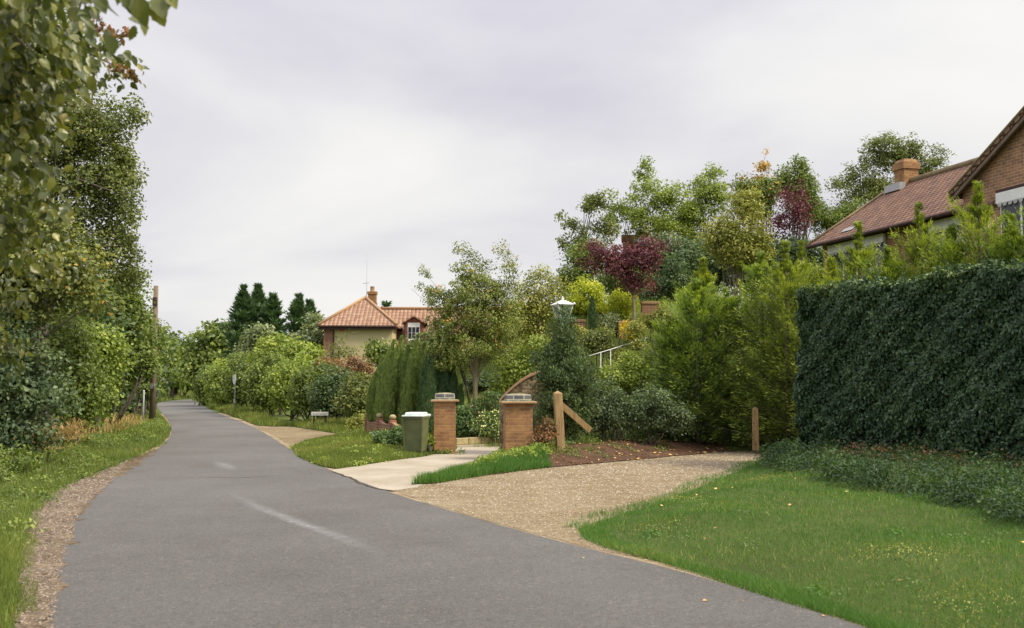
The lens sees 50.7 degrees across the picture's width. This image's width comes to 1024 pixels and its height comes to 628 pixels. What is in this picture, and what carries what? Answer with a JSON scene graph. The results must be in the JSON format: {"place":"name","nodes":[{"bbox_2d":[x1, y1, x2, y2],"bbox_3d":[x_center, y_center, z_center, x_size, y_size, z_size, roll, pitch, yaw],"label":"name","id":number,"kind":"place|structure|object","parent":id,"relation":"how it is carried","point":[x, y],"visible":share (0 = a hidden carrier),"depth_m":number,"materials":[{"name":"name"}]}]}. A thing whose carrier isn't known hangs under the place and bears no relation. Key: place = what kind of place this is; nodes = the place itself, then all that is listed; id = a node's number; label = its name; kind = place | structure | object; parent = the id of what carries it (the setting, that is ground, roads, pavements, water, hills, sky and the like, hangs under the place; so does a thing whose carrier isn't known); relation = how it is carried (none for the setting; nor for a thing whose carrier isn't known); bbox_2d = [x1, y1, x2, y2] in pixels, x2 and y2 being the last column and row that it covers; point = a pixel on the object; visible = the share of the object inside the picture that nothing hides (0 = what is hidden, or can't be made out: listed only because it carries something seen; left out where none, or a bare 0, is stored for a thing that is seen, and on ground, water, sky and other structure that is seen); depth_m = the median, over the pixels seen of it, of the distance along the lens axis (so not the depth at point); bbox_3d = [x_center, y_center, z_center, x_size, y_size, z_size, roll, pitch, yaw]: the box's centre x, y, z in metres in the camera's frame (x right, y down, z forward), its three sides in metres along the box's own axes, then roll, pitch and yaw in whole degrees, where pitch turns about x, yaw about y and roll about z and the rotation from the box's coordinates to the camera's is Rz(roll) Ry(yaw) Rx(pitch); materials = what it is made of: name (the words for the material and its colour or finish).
{"place":"outdoors","nodes":[
{"label":"outdoors","id":0,"kind":"place"},
{"bbox_2d":[0,407,171,627],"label":"verge","id":1,"kind":"structure","parent":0,"point":[26,486],"depth_m":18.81,"materials":[{"name":"green plant"}]},
{"bbox_2d":[0,441,43,475],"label":"weeds","id":2,"kind":"object","parent":1,"relation":"on","point":[12,457],"visible":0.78,"depth_m":18.37,"materials":[{"name":"green plant"}]},
{"bbox_2d":[0,299,94,460],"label":"bush","id":3,"kind":"object","parent":1,"relation":"on","point":[26,395],"visible":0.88,"depth_m":20.25,"materials":[{"name":"green plant"}]},
{"bbox_2d":[12,307,118,444],"bbox_3d":[-11.403,1.553,26.445,3.358,3.792,2.610,0,-4,0],"label":"bush","id":4,"kind":"object","parent":1,"relation":"on","point":[75,345],"visible":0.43,"depth_m":26.26,"materials":[{"name":"green plant"}]},
{"bbox_2d":[0,417,168,545],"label":"verge weeds","id":5,"kind":"object","parent":1,"relation":"on","point":[41,476],"visible":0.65,"depth_m":20.69,"materials":[{"name":"green plant"}]},
{"bbox_2d":[50,267,148,414],"bbox_3d":[-14.093,1.069,32.881,5.447,5.632,4.930,0,-4,0],"label":"bush","id":6,"kind":"object","parent":1,"relation":"on","point":[107,318],"visible":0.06,"depth_m":33.27,"materials":[{"name":"green plant"}]},
{"bbox_2d":[67,319,138,431],"bbox_3d":[-12.555,1.953,31.879,3.008,3.730,2.402,0,-4,0],"label":"bush","id":7,"kind":"object","parent":1,"relation":"on","point":[113,347],"visible":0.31,"depth_m":31.81,"materials":[{"name":"green plant"}]},
{"bbox_2d":[104,316,162,419],"bbox_3d":[-14.296,2.152,39.477,3.104,4.506,2.224,0,-4,0],"label":"bush","id":8,"kind":"object","parent":1,"relation":"on","point":[151,363],"visible":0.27,"depth_m":39.22,"materials":[{"name":"green plant"}]},
{"bbox_2d":[253,426,335,446],"bbox_3d":[-6.008,3.992,35.649,3.940,0.001,19.390,1,-4,-17],"label":"gravel entry","id":9,"kind":"object","parent":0,"point":[291,436],"visible":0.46,"depth_m":36.83,"materials":[{"name":"beige gravel"}]},
{"bbox_2d":[18,303,798,584],"bbox_3d":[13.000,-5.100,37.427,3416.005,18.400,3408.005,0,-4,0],"label":"ground","id":10,"kind":"structure","parent":0,"point":[740,448],"depth_m":33.02,"materials":[{"name":"green plant"}]},
{"bbox_2d":[0,173,125,416],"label":"broadleaf tree","id":11,"kind":"object","parent":10,"relation":"on","point":[81,288],"visible":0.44,"depth_m":20.96,"materials":[{"name":"green plant"}]},
{"bbox_2d":[0,9,153,447],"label":"broadleaf tree","id":12,"kind":"object","parent":10,"relation":"on","point":[96,183],"visible":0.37,"depth_m":25.01,"materials":[{"name":"green plant"}]},
{"bbox_2d":[0,0,177,379],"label":"overhanging tree","id":13,"kind":"object","parent":10,"relation":"on","point":[24,31],"visible":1,"depth_m":4.83,"materials":[{"name":"green plant"}]},
{"bbox_2d":[63,262,157,428],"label":"broadleaf tree","id":14,"kind":"object","parent":10,"relation":"on","point":[135,315],"visible":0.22,"depth_m":35.75,"materials":[{"name":"green plant"}]},
{"bbox_2d":[238,347,286,416],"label":"hedge bush","id":15,"kind":"object","parent":10,"relation":"on","point":[255,373],"visible":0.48,"depth_m":57.34,"materials":[{"name":"green plant"}]},
{"bbox_2d":[243,332,295,414],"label":"shrub","id":16,"kind":"object","parent":10,"relation":"on","point":[272,340],"visible":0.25,"depth_m":61.58,"materials":[{"name":"green plant"}]},
{"bbox_2d":[191,398,351,432],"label":"verge grass","id":17,"kind":"structure","parent":10,"relation":"on","point":[252,416],"depth_m":44.51,"materials":[{"name":"green plant"}]},
{"bbox_2d":[257,351,314,420],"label":"hedge bush","id":18,"kind":"object","parent":10,"relation":"on","point":[278,382],"visible":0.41,"depth_m":50.25,"materials":[{"name":"green plant"}]},
{"bbox_2d":[276,336,326,415],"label":"shrub","id":19,"kind":"object","parent":10,"relation":"on","point":[292,349],"visible":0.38,"depth_m":59.50,"materials":[{"name":"green plant"}]},
{"bbox_2d":[280,311,325,410],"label":"shrub","id":20,"kind":"object","parent":10,"relation":"on","point":[314,333],"visible":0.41,"depth_m":71.54,"materials":[{"name":"green plant"}]},
{"bbox_2d":[281,358,333,420],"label":"hedge bush","id":21,"kind":"object","parent":10,"relation":"on","point":[302,379],"visible":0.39,"depth_m":45.98,"materials":[{"name":"green plant"}]},
{"bbox_2d":[365,335,433,425],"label":"columnar conifer","id":22,"kind":"object","parent":10,"relation":"on","point":[393,388],"visible":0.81,"depth_m":31.82,"materials":[{"name":"green plant"}]},
{"bbox_2d":[317,282,501,370],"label":"cottage","id":23,"kind":"structure","parent":10,"relation":"on","point":[365,318],"depth_m":70.62,"materials":[{"name":"orange tile"}]},
{"bbox_2d":[416,335,464,431],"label":"columnar conifer","id":24,"kind":"object","parent":10,"relation":"on","point":[433,380],"visible":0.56,"depth_m":30.59,"materials":[{"name":"green plant"}]},
{"bbox_2d":[420,238,525,418],"bbox_3d":[-1.090,0.742,30.516,3.042,5.764,2.345,0,-4,0],"label":"tree","id":25,"kind":"object","parent":10,"relation":"on","point":[466,295],"visible":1,"depth_m":30.39,"materials":[{"name":"green plant"}]},
{"bbox_2d":[466,408,498,446],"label":"flowering shrub","id":26,"kind":"object","parent":10,"relation":"on","point":[488,423],"visible":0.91,"depth_m":28.94,"materials":[{"name":"green plant"}]},
{"bbox_2d":[485,333,555,399],"bbox_3d":[0.322,1.792,31.453,2.362,2.498,1.571,0,-4,0],"label":"shrub","id":27,"kind":"object","parent":10,"relation":"on","point":[518,368],"visible":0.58,"depth_m":31.27,"materials":[{"name":"green plant"}]},
{"bbox_2d":[506,263,573,355],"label":"tree","id":28,"kind":"object","parent":10,"relation":"on","point":[534,309],"visible":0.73,"depth_m":33.88,"materials":[{"name":"green plant"}]},
{"bbox_2d":[219,413,868,627],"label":"road edge dust","id":29,"kind":"object","parent":10,"relation":"on","point":[660,563],"visible":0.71,"depth_m":10.30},
{"bbox_2d":[331,297,796,446],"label":"hillside grass","id":30,"kind":"structure","parent":10,"relation":"on","point":[359,433],"depth_m":32.57,"materials":[{"name":"green plant"}]},
{"bbox_2d":[553,391,591,450],"bbox_3d":[1.347,2.459,23.618,0.974,1.562,0.233,2,-4,-23],"label":"timber post","id":31,"kind":"object","parent":10,"relation":"on","point":[560,406],"visible":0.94,"depth_m":23.43,"materials":[{"name":"brown wood"}]},
{"bbox_2d":[551,234,609,298],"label":"shrub","id":32,"kind":"object","parent":10,"relation":"on","point":[571,275],"visible":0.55,"depth_m":38.43,"materials":[{"name":"green plant"}]},
{"bbox_2d":[558,274,609,315],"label":"shrub","id":33,"kind":"object","parent":10,"relation":"on","point":[582,301],"visible":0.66,"depth_m":35.35,"materials":[{"name":"yellow plant"}]},
{"bbox_2d":[554,186,620,283],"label":"broadleaf tree","id":34,"kind":"object","parent":10,"relation":"on","point":[594,202],"visible":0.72,"depth_m":46.30,"materials":[{"name":"green plant"}]},
{"bbox_2d":[576,324,615,379],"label":"shrub","id":35,"kind":"object","parent":10,"relation":"on","point":[597,341],"visible":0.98,"depth_m":31.01,"materials":[{"name":"green plant"}]},
{"bbox_2d":[600,288,639,318],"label":"shrub","id":36,"kind":"object","parent":10,"relation":"on","point":[620,304],"visible":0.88,"depth_m":34.71,"materials":[{"name":"green plant"}]},
{"bbox_2d":[574,232,680,320],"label":"maroon tree","id":37,"kind":"object","parent":10,"relation":"on","point":[644,257],"visible":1,"depth_m":33.84,"materials":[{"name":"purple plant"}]},
{"bbox_2d":[605,317,652,364],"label":"shrub","id":38,"kind":"object","parent":10,"relation":"on","point":[636,328],"visible":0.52,"depth_m":30.90,"materials":[{"name":"green plant"}]},
{"bbox_2d":[602,155,693,250],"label":"broadleaf tree","id":39,"kind":"object","parent":10,"relation":"on","point":[665,197],"visible":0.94,"depth_m":49.23,"materials":[{"name":"green plant"}]},
{"bbox_2d":[637,253,694,305],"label":"shrub","id":40,"kind":"object","parent":10,"relation":"on","point":[666,286],"visible":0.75,"depth_m":37.88,"materials":[{"name":"green plant"}]},
{"bbox_2d":[633,232,711,302],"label":"shrub","id":41,"kind":"object","parent":10,"relation":"on","point":[683,249],"visible":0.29,"depth_m":42.60,"materials":[{"name":"green plant"}]},
{"bbox_2d":[665,161,736,243],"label":"broadleaf tree","id":42,"kind":"object","parent":10,"relation":"on","point":[701,190],"visible":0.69,"depth_m":50.20,"materials":[{"name":"green plant"}]},
{"bbox_2d":[669,257,734,421],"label":"feathery conifer","id":43,"kind":"object","parent":10,"relation":"on","point":[703,273],"visible":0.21,"depth_m":29.24,"materials":[{"name":"green plant"}]},
{"bbox_2d":[691,186,780,359],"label":"tree","id":44,"kind":"object","parent":10,"relation":"on","point":[740,245],"visible":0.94,"depth_m":31.49,"materials":[{"name":"green plant"}]},
{"bbox_2d":[699,251,797,439],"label":"feathery conifer","id":45,"kind":"object","parent":10,"relation":"on","point":[757,272],"visible":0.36,"depth_m":27.70,"materials":[{"name":"green plant"}]},
{"bbox_2d":[689,239,816,451],"bbox_3d":[6.602,0.769,26.192,4.685,5.339,4.328,0,-4,0],"label":"feathery conifer","id":46,"kind":"object","parent":10,"relation":"on","point":[783,270],"visible":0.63,"depth_m":26.41,"materials":[{"name":"green plant"}]},
{"bbox_2d":[728,170,784,233],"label":"broadleaf tree","id":47,"kind":"object","parent":10,"relation":"on","point":[766,186],"visible":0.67,"depth_m":47.21,"materials":[{"name":"green plant"}]},
{"bbox_2d":[709,238,831,437],"bbox_3d":[7.141,0.682,27.126,4.500,5.236,4.310,0,-4,0],"label":"feathery conifer","id":48,"kind":"object","parent":10,"relation":"on","point":[802,254],"visible":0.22,"depth_m":27.07,"materials":[{"name":"green plant"}]},
{"bbox_2d":[762,179,817,259],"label":"maroon tree","id":49,"kind":"object","parent":10,"relation":"on","point":[795,217],"visible":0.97,"depth_m":42.21,"materials":[{"name":"purple plant"}]},
{"bbox_2d":[766,231,823,295],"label":"shrub","id":50,"kind":"object","parent":10,"relation":"on","point":[817,252],"visible":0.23,"depth_m":41.73,"materials":[{"name":"green plant"}]},
{"bbox_2d":[771,153,823,239],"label":"broadleaf tree","id":51,"kind":"object","parent":10,"relation":"on","point":[803,175],"visible":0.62,"depth_m":49.24,"materials":[{"name":"green plant"}]},
{"bbox_2d":[738,256,862,445],"bbox_3d":[7.826,1.004,25.519,4.420,4.819,4.720,0,-4,0],"label":"feathery conifer","id":52,"kind":"object","parent":10,"relation":"on","point":[832,271],"visible":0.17,"depth_m":25.66,"materials":[{"name":"green plant"}]},
{"bbox_2d":[753,220,900,437],"bbox_3d":[8.101,0.525,26.108,4.635,5.677,4.246,0,-4,0],"label":"feathery conifer","id":53,"kind":"object","parent":10,"relation":"on","point":[863,254],"visible":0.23,"depth_m":26.08,"materials":[{"name":"green plant"}]},
{"bbox_2d":[805,196,869,235],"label":"broadleaf tree","id":54,"kind":"object","parent":10,"relation":"on","point":[828,219],"visible":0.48,"depth_m":50.12,"materials":[{"name":"green plant"}]},
{"bbox_2d":[788,246,924,423],"bbox_3d":[8.650,0.882,25.096,4.338,5.002,4.341,-2,-4,26],"label":"feathery conifer","id":55,"kind":"object","parent":10,"relation":"on","point":[894,264],"visible":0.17,"depth_m":25.02,"materials":[{"name":"green plant"}]},
{"bbox_2d":[748,431,1023,530],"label":"hedge foot brambles","id":56,"kind":"object","parent":10,"relation":"on","point":[782,452],"visible":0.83,"depth_m":15.32,"materials":[{"name":"green plant"}]},
{"bbox_2d":[823,129,955,213],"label":"broadleaf tree","id":57,"kind":"object","parent":10,"relation":"on","point":[874,187],"visible":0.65,"depth_m":52.37,"materials":[{"name":"green plant"}]},
{"bbox_2d":[791,253,1023,461],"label":"clipped hedge","id":58,"kind":"object","parent":10,"relation":"on","point":[936,358],"visible":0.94,"depth_m":19.10,"materials":[{"name":"green plant"}]},
{"bbox_2d":[856,202,961,281],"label":"feathery conifer","id":59,"kind":"object","parent":10,"relation":"on","point":[923,241],"visible":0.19,"depth_m":25.02,"materials":[{"name":"green plant"}]},
{"bbox_2d":[805,106,1023,279],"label":"brick bungalow","id":60,"kind":"object","parent":10,"relation":"on","point":[996,166],"visible":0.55,"depth_m":33.52,"materials":[{"name":"tile"}]},
{"bbox_2d":[827,230,887,279],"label":"wall","id":61,"kind":"structure","parent":60,"relation":"in","point":[880,237],"depth_m":35.56,"materials":[{"name":"white paint"}]},
{"bbox_2d":[995,183,1023,246],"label":"window","id":62,"kind":"structure","parent":60,"relation":"in","point":[1011,199],"depth_m":28.27,"materials":[{"name":"white paint"}]},
{"bbox_2d":[901,223,985,277],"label":"feathery conifer","id":63,"kind":"object","parent":10,"relation":"on","point":[951,229],"visible":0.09,"depth_m":24.19,"materials":[{"name":"green plant"}]},
{"bbox_2d":[911,179,1023,277],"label":"feathery conifer","id":64,"kind":"object","parent":10,"relation":"on","point":[982,214],"visible":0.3,"depth_m":23.85,"materials":[{"name":"green plant"}]},
{"bbox_2d":[938,210,1023,271],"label":"feathery conifer","id":65,"kind":"object","parent":10,"relation":"on","point":[1017,240],"visible":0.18,"depth_m":23.20,"materials":[{"name":"green plant"}]},
{"bbox_2d":[332,446,498,489],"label":"concrete drive","id":66,"kind":"structure","parent":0,"point":[393,474],"depth_m":21.03,"materials":[{"name":"beige concrete"}]},
{"bbox_2d":[50,399,865,627],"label":"road","id":67,"kind":"structure","parent":0,"point":[188,525],"depth_m":9.65,"materials":[{"name":"grey asphalt"}]},
{"bbox_2d":[12,449,157,627],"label":"loose chippings","id":68,"kind":"object","parent":67,"relation":"on","point":[127,465],"visible":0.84,"depth_m":11.29,"materials":[{"name":"beige gravel"}]},
{"bbox_2d":[0,440,167,612],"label":"chipping edge tufts","id":69,"kind":"object","parent":68,"relation":"on","point":[16,592],"visible":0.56,"depth_m":10.46,"materials":[{"name":"green plant"}]},
{"bbox_2d":[3,0,1023,341],"label":"sky","id":70,"kind":"structure","parent":0,"point":[321,150],"materials":[{"name":"white"}]},
{"bbox_2d":[379,451,768,556],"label":"gravel drive","id":71,"kind":"structure","parent":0,"point":[545,509],"depth_m":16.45,"materials":[{"name":"beige gravel"}]},
{"bbox_2d":[558,454,770,527],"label":"drive edge tufts","id":72,"kind":"object","parent":71,"relation":"on","point":[749,463],"visible":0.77,"depth_m":14.86,"materials":[{"name":"green plant"}]},
{"bbox_2d":[413,440,737,483],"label":"garden bank","id":73,"kind":"structure","parent":0,"point":[681,446],"depth_m":24.60,"materials":[{"name":"soil"}]},
{"bbox_2d":[406,444,552,483],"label":"bank grass","id":74,"kind":"structure","parent":73,"relation":"on","point":[505,463],"depth_m":19.94,"materials":[{"name":"green plant"}]},
{"bbox_2d":[499,393,536,450],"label":"gate pillar","id":75,"kind":"structure","parent":73,"relation":"on","point":[517,416],"depth_m":23.30,"materials":[{"name":"orange brick"}]},
{"bbox_2d":[499,372,544,449],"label":"curved wall","id":76,"kind":"structure","parent":73,"relation":"on","point":[521,386],"depth_m":26.22,"materials":[{"name":"brick"}]},
{"bbox_2d":[527,303,601,441],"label":"dark conifer","id":77,"kind":"object","parent":73,"relation":"on","point":[570,380],"visible":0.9,"depth_m":25.11,"materials":[{"name":"green plant"}]},
{"bbox_2d":[575,376,642,440],"bbox_3d":[2.292,2.424,25.712,1.642,1.934,1.351,0,-4,0],"label":"shrub","id":78,"kind":"object","parent":73,"relation":"on","point":[606,414],"visible":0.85,"depth_m":25.49,"materials":[{"name":"green plant"}]},
{"bbox_2d":[585,349,649,439],"bbox_3d":[2.615,2.149,27.414,1.769,2.506,1.173,0,-4,0],"label":"shrub","id":79,"kind":"object","parent":73,"relation":"on","point":[625,379],"visible":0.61,"depth_m":27.30,"materials":[{"name":"green plant"}]},
{"bbox_2d":[608,380,697,445],"bbox_3d":[3.372,2.498,25.949,2.131,1.827,1.318,0,-4,0],"label":"shrub","id":80,"kind":"object","parent":73,"relation":"on","point":[650,408],"visible":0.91,"depth_m":25.71,"materials":[{"name":"green plant"}]},
{"bbox_2d":[621,316,727,441],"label":"feathery conifer","id":81,"kind":"object","parent":73,"relation":"on","point":[660,340],"visible":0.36,"depth_m":27.48,"materials":[{"name":"green plant"}]},
{"bbox_2d":[633,277,774,445],"bbox_3d":[4.882,1.232,27.483,4.087,4.425,4.025,0,-4,0],"label":"feathery conifer","id":82,"kind":"object","parent":73,"relation":"on","point":[697,301],"visible":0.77,"depth_m":27.16,"materials":[{"name":"green plant"}]},
{"bbox_2d":[652,285,794,442],"bbox_3d":[5.529,1.309,27.551,3.768,4.145,3.784,3,-5,-41],"label":"feathery conifer","id":83,"kind":"object","parent":73,"relation":"on","point":[733,301],"visible":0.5,"depth_m":27.47,"materials":[{"name":"green plant"}]},
{"bbox_2d":[576,461,1023,627],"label":"lawn verge","id":84,"kind":"structure","parent":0,"point":[723,530],"depth_m":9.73,"materials":[{"name":"green plant"}]},
{"bbox_2d":[599,468,1023,627],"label":"lawn moss patches","id":85,"kind":"object","parent":84,"relation":"on","point":[948,589],"visible":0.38,"depth_m":8.94,"materials":[{"name":"green plant"}]},
{"bbox_2d":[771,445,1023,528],"bbox_3d":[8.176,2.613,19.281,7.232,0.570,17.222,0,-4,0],"label":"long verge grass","id":86,"kind":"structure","parent":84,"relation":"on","point":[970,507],"depth_m":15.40,"materials":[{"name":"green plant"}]},
{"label":"grass island","id":87,"kind":"structure","parent":0,"visible":0},
{"bbox_2d":[290,428,457,468],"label":"island grass","id":88,"kind":"structure","parent":87,"relation":"on","point":[332,450],"depth_m":24.30,"materials":[{"name":"green plant"}]},
{"bbox_2d":[401,412,431,452],"bbox_3d":[-2.224,2.773,25.203,0.573,0.967,0.688,-1,-4,14],"label":"wheelie bin","id":89,"kind":"object","parent":87,"relation":"on","point":[415,425],"visible":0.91,"depth_m":24.95,"materials":[{"name":"green plastic"}]},
{"bbox_2d":[431,393,458,453],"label":"gate pillar","id":90,"kind":"structure","parent":87,"relation":"on","point":[445,420],"depth_m":25.62,"materials":[{"name":"orange brick"}]},
{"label":"right verge","id":91,"kind":"structure","parent":0,"visible":0},
{"bbox_2d":[169,318,235,386],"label":"broadleaf tree","id":92,"kind":"object","parent":91,"relation":"on","point":[208,345],"visible":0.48,"depth_m":110.63,"materials":[{"name":"green plant"}]},
{"bbox_2d":[197,355,233,404],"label":"hedge bush","id":93,"kind":"object","parent":91,"relation":"on","point":[212,388],"visible":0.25,"depth_m":76.93,"materials":[{"name":"green plant"}]},
{"bbox_2d":[214,349,261,407],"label":"hedge bush","id":94,"kind":"object","parent":91,"relation":"on","point":[237,368],"visible":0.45,"depth_m":66.15,"materials":[{"name":"green plant"}]},
{"bbox_2d":[216,284,260,360],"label":"fir tree","id":95,"kind":"object","parent":91,"relation":"on","point":[243,310],"visible":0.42,"depth_m":83.74,"materials":[{"name":"green plant"}]},
{"bbox_2d":[228,321,277,361],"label":"shrub","id":96,"kind":"object","parent":91,"relation":"on","point":[251,334],"visible":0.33,"depth_m":73.49,"materials":[{"name":"green plant"}]},
{"bbox_2d":[256,291,287,337],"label":"fir tree","id":97,"kind":"object","parent":91,"relation":"on","point":[271,313],"visible":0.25,"depth_m":84.78,"materials":[{"name":"green plant"}]},
{"bbox_2d":[276,292,322,342],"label":"fir tree","id":98,"kind":"object","parent":91,"relation":"on","point":[297,309],"visible":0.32,"depth_m":81.69,"materials":[{"name":"green plant"}]},
{"bbox_2d":[303,363,354,421],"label":"hedge bush","id":99,"kind":"object","parent":91,"relation":"on","point":[323,393],"visible":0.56,"depth_m":42.90,"materials":[{"name":"green plant"}]},
{"bbox_2d":[330,370,372,421],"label":"hedge bush","id":100,"kind":"object","parent":91,"relation":"on","point":[352,400],"visible":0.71,"depth_m":39.44,"materials":[{"name":"green plant"}]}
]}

